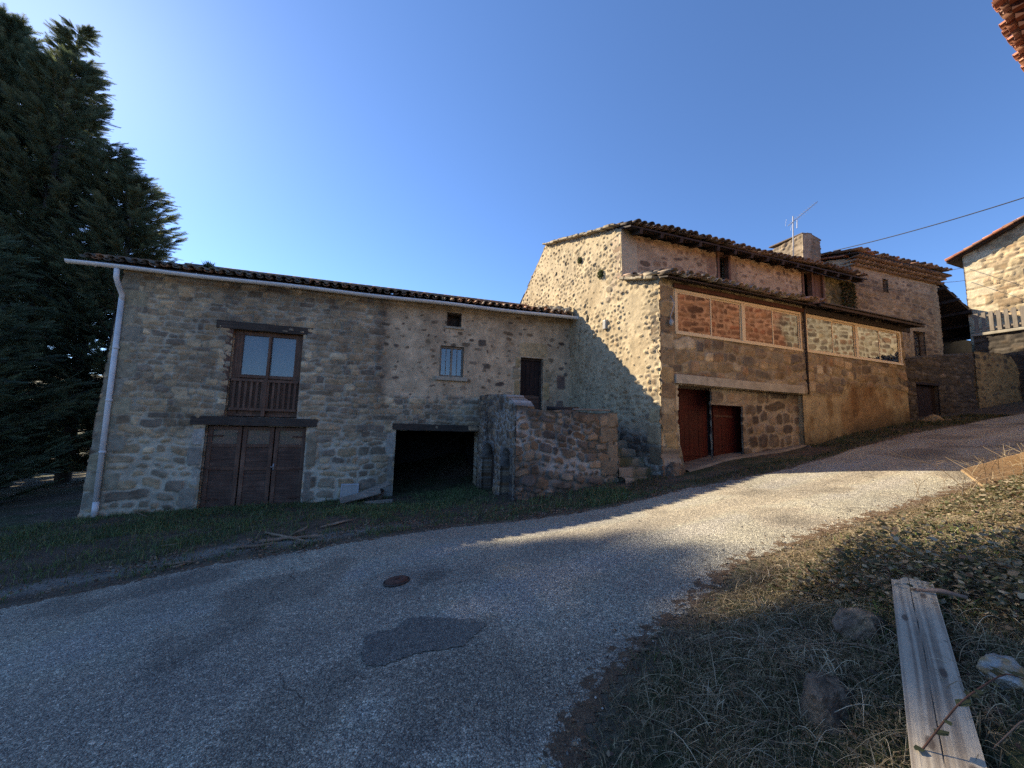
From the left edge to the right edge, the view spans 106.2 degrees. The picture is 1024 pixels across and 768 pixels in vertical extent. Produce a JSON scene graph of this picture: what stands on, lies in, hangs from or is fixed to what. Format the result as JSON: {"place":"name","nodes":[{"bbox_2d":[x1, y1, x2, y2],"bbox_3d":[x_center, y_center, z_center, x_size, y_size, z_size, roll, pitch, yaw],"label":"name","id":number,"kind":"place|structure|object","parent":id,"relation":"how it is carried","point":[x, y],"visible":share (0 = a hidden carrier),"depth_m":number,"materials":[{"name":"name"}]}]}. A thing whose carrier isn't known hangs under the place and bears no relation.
{"place":"outdoors","nodes":[
{"label":"outdoors","id":0,"kind":"place"},
{"bbox_2d":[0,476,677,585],"bbox_3d":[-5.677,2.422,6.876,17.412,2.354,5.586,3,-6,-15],"label":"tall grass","id":1,"kind":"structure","parent":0,"point":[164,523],"depth_m":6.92,"materials":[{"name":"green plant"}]},
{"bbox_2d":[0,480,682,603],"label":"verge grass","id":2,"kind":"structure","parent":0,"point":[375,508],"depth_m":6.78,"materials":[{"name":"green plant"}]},
{"bbox_2d":[0,413,1023,767],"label":"road","id":3,"kind":"structure","parent":0,"point":[106,709],"depth_m":2.94,"materials":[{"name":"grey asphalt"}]},
{"bbox_2d":[383,575,409,586],"bbox_3d":[-1.112,1.890,3.704,0.252,0.056,0.244,2,-6,0],"label":"manhole cover","id":4,"kind":"object","parent":3,"relation":"on","point":[398,580],"visible":1,"depth_m":3.66,"materials":[{"name":"metal"}]},
{"bbox_2d":[361,616,485,665],"bbox_3d":[-0.637,1.796,2.743,0.885,0.110,0.555,2,-6,0],"label":"asphalt patch","id":5,"kind":"object","parent":3,"relation":"on","point":[411,636],"visible":1,"depth_m":2.73,"materials":[{"name":"grey asphalt"}]},
{"bbox_2d":[0,400,1023,767],"bbox_3d":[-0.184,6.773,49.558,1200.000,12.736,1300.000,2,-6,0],"label":"ground","id":6,"kind":"structure","parent":0,"point":[418,476],"depth_m":5.00,"materials":[{"name":"soil"}]},
{"bbox_2d":[0,228,101,500],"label":"conifer tree","id":7,"kind":"object","parent":6,"relation":"on","point":[19,334],"visible":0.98,"depth_m":12.13,"materials":[{"name":"green plant"}]},
{"bbox_2d":[0,3,102,434],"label":"conifer tree","id":8,"kind":"object","parent":6,"relation":"on","point":[16,31],"visible":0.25,"depth_m":18.60,"materials":[{"name":"green plant"}]},
{"bbox_2d":[0,38,127,488],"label":"conifer tree","id":9,"kind":"object","parent":6,"relation":"on","point":[55,130],"visible":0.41,"depth_m":17.33,"materials":[{"name":"green plant"}]},
{"bbox_2d":[22,14,116,435],"bbox_3d":[-31.388,-10.329,25.902,9.151,31.831,9.002,2,-6,0],"label":"conifer tree","id":10,"kind":"object","parent":6,"relation":"on","point":[63,34],"visible":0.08,"depth_m":27.45,"materials":[{"name":"green plant"}]},
{"bbox_2d":[0,131,154,483],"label":"conifer tree","id":11,"kind":"object","parent":6,"relation":"on","point":[124,159],"visible":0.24,"depth_m":16.67,"materials":[{"name":"green plant"}]},
{"bbox_2d":[0,162,192,472],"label":"conifer tree","id":12,"kind":"object","parent":6,"relation":"on","point":[141,218],"visible":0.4,"depth_m":16.40,"materials":[{"name":"green plant"}]},
{"bbox_2d":[162,560,195,564],"bbox_3d":[-4.099,2.201,4.742,0.370,0.054,0.070,2,-6,-3],"label":"stick","id":13,"kind":"object","parent":6,"relation":"on","point":[188,561],"visible":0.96,"depth_m":4.73,"materials":[{"name":"brown wood"}]},
{"bbox_2d":[228,542,275,548],"bbox_3d":[-3.488,2.171,5.179,0.608,0.086,0.087,2,-6,0],"label":"stick","id":14,"kind":"object","parent":6,"relation":"on","point":[254,545],"visible":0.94,"depth_m":5.15,"materials":[{"name":"brown wood"}]},
{"bbox_2d":[259,536,295,541],"bbox_3d":[-3.302,2.175,5.416,0.468,0.067,0.135,2,-6,0],"label":"stick","id":15,"kind":"object","parent":6,"relation":"on","point":[271,539],"visible":0.79,"depth_m":5.38,"materials":[{"name":"brown wood"}]},
{"bbox_2d":[266,531,304,541],"bbox_3d":[-3.248,2.172,5.472,1.083,0.102,0.034,-3,-7,34],"label":"stick","id":16,"kind":"object","parent":6,"relation":"on","point":[286,536],"visible":0.96,"depth_m":5.45,"materials":[{"name":"brown wood"}]},
{"bbox_2d":[289,526,307,535],"bbox_3d":[-3.107,2.135,5.605,0.261,0.162,0.137,2,-6,0],"label":"stick","id":17,"kind":"object","parent":6,"relation":"on","point":[302,529],"visible":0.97,"depth_m":5.58,"materials":[{"name":"brown wood"}]},
{"bbox_2d":[282,534,322,538],"bbox_3d":[-2.951,2.144,5.425,0.590,0.079,0.107,2,-6,0],"label":"stick","id":18,"kind":"object","parent":6,"relation":"on","point":[304,536],"visible":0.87,"depth_m":5.39,"materials":[{"name":"brown wood"}]},
{"bbox_2d":[64,253,578,518],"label":"stone barn","id":19,"kind":"structure","parent":6,"relation":"on","point":[222,386],"depth_m":9.82,"materials":[{"name":"stone"}]},
{"bbox_2d":[202,260,214,267],"bbox_3d":[-7.383,-2.912,9.356,0.363,0.168,0.330,4,-7,-22],"label":"roof plant","id":20,"kind":"object","parent":19,"relation":"on","point":[207,265],"visible":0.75,"depth_m":9.31,"materials":[{"name":"green plant"}]},
{"bbox_2d":[200,426,242,507],"bbox_3d":[-7.030,2.059,9.317,0.700,2.060,0.060,3,-6,-16],"label":"door leaf","id":21,"kind":"structure","parent":19,"relation":"in","point":[221,484],"depth_m":9.30,"materials":[{"name":"brown wood"}]},
{"bbox_2d":[236,427,274,504],"bbox_3d":[-6.345,2.099,9.520,0.670,2.060,0.060,3,-6,-16],"label":"door leaf","id":22,"kind":"structure","parent":19,"relation":"in","point":[255,458],"depth_m":9.50,"materials":[{"name":"brown wood"}]},
{"bbox_2d":[227,330,302,417],"bbox_3d":[-6.249,-0.236,9.856,1.560,2.140,0.237,3,-6,-16],"label":"french window","id":23,"kind":"structure","parent":19,"relation":"in","point":[257,355],"depth_m":9.87,"materials":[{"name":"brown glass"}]},
{"bbox_2d":[269,427,305,503],"bbox_3d":[-5.661,2.140,9.723,0.700,2.060,0.060,3,-6,-16],"label":"door leaf","id":24,"kind":"structure","parent":19,"relation":"in","point":[285,456],"depth_m":9.71,"materials":[{"name":"brown wood"}]},
{"bbox_2d":[439,346,463,376],"bbox_3d":[-1.771,-0.634,11.184,0.680,0.880,0.145,3,-6,-16],"label":"casement window","id":25,"kind":"structure","parent":19,"relation":"in","point":[444,350],"depth_m":11.19,"materials":[{"name":"white wood"}]},
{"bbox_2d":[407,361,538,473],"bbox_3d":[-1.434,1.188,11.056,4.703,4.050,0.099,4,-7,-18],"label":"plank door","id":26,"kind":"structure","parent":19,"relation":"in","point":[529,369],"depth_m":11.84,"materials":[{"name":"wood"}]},
{"bbox_2d":[320,519,353,527],"bbox_3d":[-2.737,2.180,6.024,0.080,0.062,0.506,-4,-8,39],"label":"stick","id":27,"kind":"object","parent":6,"relation":"on","point":[338,522],"visible":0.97,"depth_m":6.02,"materials":[{"name":"brown wood"}]},
{"bbox_2d":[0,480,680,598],"bbox_3d":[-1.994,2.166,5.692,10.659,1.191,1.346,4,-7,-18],"label":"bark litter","id":28,"kind":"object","parent":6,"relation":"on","point":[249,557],"visible":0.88,"depth_m":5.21,"materials":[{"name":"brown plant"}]},
{"bbox_2d":[340,483,358,496],"bbox_3d":[-4.153,2.786,9.826,0.420,0.460,0.117,3,-6,-16],"label":"framed panel","id":29,"kind":"object","parent":6,"relation":"on","point":[349,489],"visible":0.53,"depth_m":9.84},
{"bbox_2d":[365,489,384,500],"bbox_3d":[-3.473,2.865,9.730,0.497,0.377,0.327,6,-8,-34],"label":"stump","id":30,"kind":"object","parent":6,"relation":"on","point":[376,497],"visible":0.3,"depth_m":9.61,"materials":[{"name":"brown wood"}]},
{"bbox_2d":[364,499,392,503],"bbox_3d":[-3.239,2.882,9.315,0.660,0.163,0.171,3,-6,-12],"label":"board","id":31,"kind":"object","parent":6,"relation":"on","point":[383,501],"visible":0.42,"depth_m":9.35,"materials":[{"name":"grey wood"}]},
{"bbox_2d":[476,394,619,501],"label":"terrace","id":32,"kind":"structure","parent":6,"relation":"on","point":[524,451],"depth_m":7.92,"materials":[{"name":"stone"}]},
{"bbox_2d":[547,406,578,410],"bbox_3d":[1.156,0.576,8.759,0.741,0.128,0.151,2,-6,0],"label":"log","id":33,"kind":"object","parent":32,"relation":"on","point":[552,408],"visible":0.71,"depth_m":8.72,"materials":[{"name":"grey wood"}]},
{"bbox_2d":[572,408,610,410],"bbox_3d":[1.715,0.558,8.317,0.810,0.030,0.162,2,-6,-7],"label":"plank","id":34,"kind":"object","parent":32,"relation":"on","point":[592,409],"visible":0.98,"depth_m":8.26,"materials":[{"name":"grey wood"}]},
{"bbox_2d":[617,433,652,482],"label":"stone stairs","id":35,"kind":"structure","parent":6,"relation":"on","point":[631,466],"depth_m":8.45,"materials":[{"name":"grey stone"}]},
{"bbox_2d":[666,462,685,475],"bbox_3d":[3.444,1.873,8.128,0.465,0.467,0.294,6,-8,-36],"label":"corner stone","id":36,"kind":"object","parent":6,"relation":"on","point":[674,469],"visible":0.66,"depth_m":8.02,"materials":[{"name":"grey stone"}]},
{"bbox_2d":[520,218,925,476],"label":"stone house","id":37,"kind":"structure","parent":6,"relation":"on","point":[752,352],"depth_m":9.96,"materials":[{"name":"beige stone"}]},
{"bbox_2d":[597,269,602,279],"bbox_3d":[2.442,-3.058,10.719,0.154,0.317,0.261,4,-7,-20],"label":"wall plant","id":38,"kind":"object","parent":37,"relation":"attached to","point":[599,274],"depth_m":10.69,"materials":[{"name":"green plant"}]},
{"bbox_2d":[669,295,674,325],"bbox_3d":[3.534,-1.637,8.514,0.106,0.724,0.156,-5,-9,45],"label":"wall lamp","id":39,"kind":"object","parent":37,"relation":"attached to","point":[671,322],"visible":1,"depth_m":8.49,"materials":[{"name":"grey metal"}]},
{"bbox_2d":[677,388,707,461],"bbox_3d":[4.167,1.138,9.194,1.298,2.050,0.060,4,-7,-21],"label":"red plank door","id":40,"kind":"structure","parent":37,"relation":"in","point":[692,412],"depth_m":9.27,"materials":[{"name":"paint"}]},
{"bbox_2d":[687,405,741,463],"bbox_3d":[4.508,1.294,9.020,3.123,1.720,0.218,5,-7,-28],"label":"red plank door","id":41,"kind":"structure","parent":37,"relation":"in","point":[726,420],"depth_m":9.44,"materials":[{"name":"paint"}]},
{"bbox_2d":[716,251,730,280],"bbox_3d":[6.169,-3.144,11.280,0.520,1.420,0.150,4,-7,-21],"label":"window frame","id":42,"kind":"structure","parent":37,"relation":"in","point":[727,262],"depth_m":11.31,"materials":[{"name":"brown wood"}]},
{"bbox_2d":[674,288,802,351],"bbox_3d":[5.644,-1.504,9.422,4.260,1.050,0.092,4,-7,-21],"label":"sliding window","id":43,"kind":"structure","parent":37,"relation":"in","point":[696,314],"depth_m":9.35,"materials":[{"name":"orange glass"}]},
{"bbox_2d":[769,232,821,260],"bbox_3d":[10.815,-4.541,14.666,1.111,1.978,1.308,4,-7,-21],"label":"chimney","id":44,"kind":"object","parent":37,"relation":"on","point":[806,245],"visible":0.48,"depth_m":14.20,"materials":[{"name":"stone"}]},
{"bbox_2d":[785,201,817,255],"bbox_3d":[10.367,-5.326,13.704,1.157,2.508,0.129,1,-6,6],"label":"tv antenna","id":45,"kind":"object","parent":37,"relation":"attached to","point":[793,220],"visible":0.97,"depth_m":13.78,"materials":[{"name":"metal"}]},
{"bbox_2d":[839,280,858,308],"bbox_3d":[11.548,-2.742,13.191,0.880,1.580,0.255,4,-7,-20],"label":"ivy","id":46,"kind":"object","parent":37,"relation":"attached to","point":[848,294],"visible":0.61,"depth_m":13.17,"materials":[{"name":"green plant"}]},
{"bbox_2d":[796,266,901,290],"bbox_3d":[11.579,-3.526,13.039,6.096,0.262,0.016,4,-7,-22],"label":"facade wire","id":47,"kind":"object","parent":37,"relation":"attached to","point":[845,280],"visible":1,"depth_m":12.83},
{"bbox_2d":[806,314,903,365],"bbox_3d":[9.837,-1.218,11.001,4.400,1.050,0.092,4,-7,-21],"label":"sliding window","id":48,"kind":"structure","parent":37,"relation":"in","point":[825,336],"depth_m":10.95,"materials":[{"name":"beige glass"}]},
{"bbox_2d":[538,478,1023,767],"bbox_3d":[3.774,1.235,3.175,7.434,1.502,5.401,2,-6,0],"label":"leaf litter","id":49,"kind":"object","parent":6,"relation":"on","point":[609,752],"visible":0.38,"depth_m":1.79,"materials":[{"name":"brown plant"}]},
{"bbox_2d":[553,480,1023,767],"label":"bank grass","id":50,"kind":"structure","parent":6,"relation":"on","point":[998,642],"depth_m":1.75,"materials":[{"name":"brown plant"}]},
{"bbox_2d":[630,413,1010,494],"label":"weeds","id":51,"kind":"object","parent":6,"relation":"on","point":[871,433],"visible":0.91,"depth_m":9.62,"materials":[{"name":"green plant"}]},
{"bbox_2d":[628,494,1022,664],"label":"green grass","id":52,"kind":"structure","parent":6,"relation":"on","point":[946,598],"depth_m":2.33,"materials":[{"name":"plant"}]},
{"bbox_2d":[798,670,855,736],"bbox_3d":[1.256,1.290,1.525,0.208,0.239,0.310,-5,-9,45],"label":"rock","id":53,"kind":"object","parent":6,"relation":"on","point":[816,700],"visible":0.55,"depth_m":1.48,"materials":[{"name":"grey stone"}]},
{"bbox_2d":[644,483,1023,749],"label":"dead bramble canes","id":54,"kind":"object","parent":6,"relation":"on","point":[1004,737],"visible":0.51,"depth_m":2.24,"materials":[{"name":"brown plant"}]},
{"bbox_2d":[654,478,1023,767],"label":"straw tufts","id":55,"kind":"object","parent":6,"relation":"on","point":[793,658],"visible":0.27,"depth_m":1.94,"materials":[{"name":"beige plant"}]},
{"bbox_2d":[832,607,888,643],"bbox_3d":[1.743,1.209,1.892,0.302,0.203,0.204,5,-7,-29],"label":"rock","id":56,"kind":"object","parent":6,"relation":"on","point":[851,619],"visible":0.64,"depth_m":1.85,"materials":[{"name":"grey stone"}]},
{"bbox_2d":[821,247,952,386],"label":"corniced house","id":57,"kind":"structure","parent":6,"relation":"on","point":[917,283],"depth_m":14.20,"materials":[{"name":"stone"}]},
{"bbox_2d":[913,332,920,355],"bbox_3d":[15.159,-1.444,14.491,0.620,1.020,0.040,4,-6,-17],"label":"window","id":58,"kind":"structure","parent":57,"relation":"in","point":[916,335],"depth_m":14.54,"materials":[{"name":"brown wood"}]},
{"bbox_2d":[833,197,1023,250],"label":"overhead cable","id":59,"kind":"object","parent":57,"relation":"attached to","point":[935,224],"visible":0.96,"depth_m":12.94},
{"bbox_2d":[766,473,1023,636],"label":"brambles","id":60,"kind":"object","parent":6,"relation":"on","point":[968,561],"visible":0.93,"depth_m":2.27,"materials":[{"name":"green plant"}]},
{"bbox_2d":[922,414,943,421],"bbox_3d":[12.398,1.217,11.364,0.574,0.650,0.478,-2,-7,27],"label":"boulder","id":61,"kind":"object","parent":6,"relation":"on","point":[931,417],"visible":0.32,"depth_m":11.26,"materials":[{"name":"grey stone"}]},
{"bbox_2d":[891,577,986,767],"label":"plank","id":62,"kind":"object","parent":6,"relation":"on","point":[922,634],"visible":0.94,"depth_m":1.34,"materials":[{"name":"grey wood"}]},
{"bbox_2d":[916,588,967,598],"bbox_3d":[1.945,0.946,1.744,0.158,0.036,0.021,-4,-8,42],"label":"broken branch","id":63,"kind":"object","parent":62,"relation":"on","point":[939,590],"visible":1,"depth_m":1.74,"materials":[{"name":"wood"}]},
{"bbox_2d":[914,666,1023,751],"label":"bramble cane","id":64,"kind":"object","parent":62,"relation":"on","point":[964,702],"visible":0.97,"depth_m":1.12,"materials":[{"name":"plant"}]},
{"bbox_2d":[904,352,977,418],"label":"outbuilding","id":65,"kind":"structure","parent":6,"relation":"on","point":[949,378],"depth_m":13.33,"materials":[{"name":"stone"}]},
{"bbox_2d":[915,382,939,416],"bbox_3d":[14.107,0.731,13.097,1.300,1.540,0.190,4,-6,-17],"label":"plank door","id":66,"kind":"structure","parent":65,"relation":"in","point":[926,406],"depth_m":13.18,"materials":[{"name":"brown wood"}]},
{"bbox_2d":[937,284,972,353],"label":"open shed","id":67,"kind":"structure","parent":6,"relation":"on","point":[955,311],"depth_m":18.63,"materials":[{"name":"brown wood"}]},
{"bbox_2d":[889,444,1023,498],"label":"dry weeds","id":68,"kind":"object","parent":6,"relation":"on","point":[986,478],"visible":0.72,"depth_m":4.83,"materials":[{"name":"beige plant"}]},
{"bbox_2d":[937,479,1022,502],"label":"bank grass","id":69,"kind":"structure","parent":6,"relation":"on","point":[966,492],"depth_m":4.64,"materials":[{"name":"plant"}]},
{"bbox_2d":[944,215,1023,351],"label":"sunlit house","id":70,"kind":"structure","parent":6,"relation":"on","point":[992,263],"depth_m":17.29,"materials":[{"name":"stone"}]},
{"bbox_2d":[959,351,1021,407],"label":"ochre wall","id":71,"kind":"structure","parent":6,"relation":"on","point":[996,378],"depth_m":14.21,"materials":[{"name":"stone"}]},
{"bbox_2d":[961,452,1023,486],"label":"board","id":72,"kind":"object","parent":6,"relation":"on","point":[1018,470],"visible":0.52,"depth_m":4.95,"materials":[{"name":"beige wood"}]},
{"bbox_2d":[971,327,1023,399],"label":"retaining wall","id":73,"kind":"structure","parent":6,"relation":"on","point":[1008,342],"depth_m":15.38,"materials":[{"name":"stone"}]},
{"bbox_2d":[972,306,1023,332],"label":"picket railing","id":74,"kind":"object","parent":73,"relation":"on","point":[998,313],"visible":1,"depth_m":15.65,"materials":[{"name":"white wood"}]},
{"bbox_2d":[976,653,1023,694],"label":"rock","id":75,"kind":"object","parent":6,"relation":"on","point":[1001,663],"visible":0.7,"depth_m":1.35,"materials":[{"name":"grey stone"}]},
{"bbox_2d":[991,0,1023,71],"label":"opposite house","id":76,"kind":"structure","parent":6,"relation":"on","point":[1011,12],"depth_m":5.20,"materials":[{"name":"tile"}]},
{"bbox_3d":[-3.965,2.876,9.122,0.956,0.070,0.141,4,-7,-22],"label":"board","id":77,"kind":"object","parent":6,"relation":"on","visible":0},
{"bbox_2d":[340,488,380,503],"bbox_3d":[-3.696,2.729,9.391,0.935,0.320,0.206,4,-7,-25],"label":"board","id":78,"kind":"object","parent":77,"relation":"on","point":[361,495],"visible":1,"depth_m":9.37,"materials":[{"name":"grey wood"}]},
{"bbox_2d":[359,481,389,492],"bbox_3d":[-3.495,2.659,9.695,0.792,0.398,0.161,4,-7,-23],"label":"board","id":79,"kind":"object","parent":78,"relation":"on","point":[383,485],"visible":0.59,"depth_m":9.75,"materials":[{"name":"grey wood"}]},
{"bbox_2d":[0,0,1023,357],"label":"sky","id":80,"kind":"structure","parent":0,"point":[431,146],"materials":[{"name":"blue"}]}
]}

